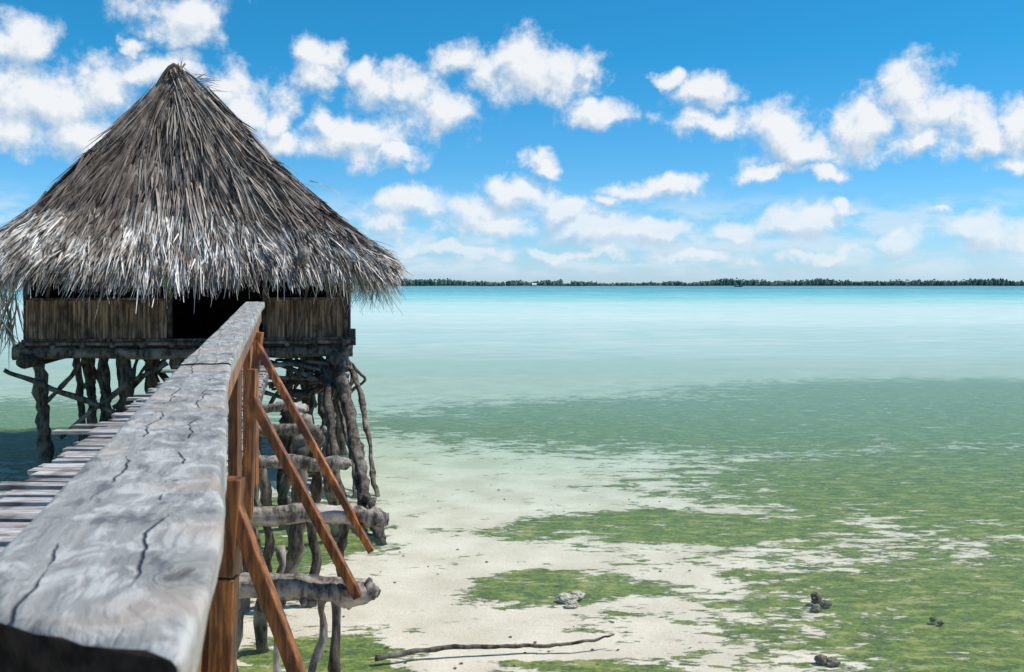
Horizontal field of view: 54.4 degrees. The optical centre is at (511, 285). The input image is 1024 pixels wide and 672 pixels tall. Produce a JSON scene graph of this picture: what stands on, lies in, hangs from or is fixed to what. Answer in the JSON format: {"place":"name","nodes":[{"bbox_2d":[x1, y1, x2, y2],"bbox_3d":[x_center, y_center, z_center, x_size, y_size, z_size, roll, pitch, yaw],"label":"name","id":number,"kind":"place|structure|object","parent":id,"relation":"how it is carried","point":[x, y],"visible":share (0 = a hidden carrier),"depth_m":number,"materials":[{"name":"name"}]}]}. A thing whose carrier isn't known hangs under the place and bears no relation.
{"place":"outdoors","nodes":[
{"label":"outdoors","id":0,"kind":"place"},
{"bbox_2d":[0,369,1023,671],"bbox_3d":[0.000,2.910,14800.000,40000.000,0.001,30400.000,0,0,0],"label":"sandy ground","id":1,"kind":"structure","parent":0,"point":[882,515],"depth_m":12.32,"materials":[{"name":"beige sand"}]},
{"bbox_2d":[0,302,391,671],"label":"wooden walkway","id":2,"kind":"structure","parent":1,"relation":"on","point":[128,540],"depth_m":1.34,"materials":[{"name":"grey wood"}]},
{"bbox_2d":[0,61,412,545],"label":"thatched hut on stilts","id":3,"kind":"object","parent":1,"relation":"on","point":[176,215],"visible":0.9,"depth_m":14.74,"materials":[{"name":"grey plant"}]},
{"bbox_2d":[254,478,690,670],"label":"pebbles","id":4,"kind":"object","parent":1,"relation":"on","point":[504,583],"visible":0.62,"depth_m":8.54,"materials":[{"name":"grey stone"}]},
{"bbox_2d":[375,634,614,660],"bbox_3d":[-0.117,2.835,7.813,1.908,0.086,0.101,0,0,-10],"label":"fallen branch","id":5,"kind":"object","parent":1,"relation":"on","point":[392,655],"visible":1,"depth_m":7.80,"materials":[{"name":"wood"}]},
{"bbox_2d":[555,590,585,607],"bbox_3d":[0.539,2.873,9.106,0.287,0.090,0.324,0,0,0],"label":"coral rock","id":6,"kind":"object","parent":1,"relation":"on","point":[570,599],"visible":1,"depth_m":9.11,"materials":[{"name":"grey stone"}]},
{"bbox_2d":[810,592,831,611],"bbox_3d":[2.763,2.850,8.957,0.198,0.133,0.258,0,0,33],"label":"rock","id":7,"kind":"object","parent":1,"relation":"on","point":[816,597],"visible":1,"depth_m":8.98,"materials":[{"name":"grey stone"}]},
{"bbox_2d":[814,654,840,666],"bbox_3d":[2.417,2.873,7.634,0.196,0.082,0.103,0,0,25],"label":"rock","id":8,"kind":"object","parent":1,"relation":"on","point":[829,661],"visible":1,"depth_m":7.61,"materials":[{"name":"grey stone"}]},
{"bbox_2d":[930,617,943,625],"bbox_3d":[3.638,2.874,8.525,0.067,0.061,0.125,0,0,-35],"label":"rock","id":9,"kind":"object","parent":1,"relation":"on","point":[934,619],"visible":1,"depth_m":8.53,"materials":[{"name":"grey stone"}]},
{"bbox_2d":[0,285,1023,373],"bbox_3d":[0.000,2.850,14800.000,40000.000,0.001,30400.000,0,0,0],"label":"lagoon water","id":10,"kind":"structure","parent":0,"point":[929,330],"depth_m":62.90,"materials":[{"name":"teal liquid"}]},
{"bbox_2d":[0,0,1023,283],"label":"sky","id":11,"kind":"structure","parent":0,"point":[599,141],"materials":[{"name":"blue"}]},
{"bbox_2d":[355,286,1023,286],"bbox_3d":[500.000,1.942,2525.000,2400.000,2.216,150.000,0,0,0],"label":"distant island","id":12,"kind":"structure","parent":0,"point":[709,286],"depth_m":2455.13,"materials":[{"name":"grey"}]},
{"bbox_2d":[392,277,1023,285],"bbox_3d":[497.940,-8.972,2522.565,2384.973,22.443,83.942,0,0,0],"label":"island tree line","id":13,"kind":"object","parent":12,"relation":"on","point":[808,282],"visible":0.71,"depth_m":2492.82,"materials":[{"name":"green plant"}]}
]}

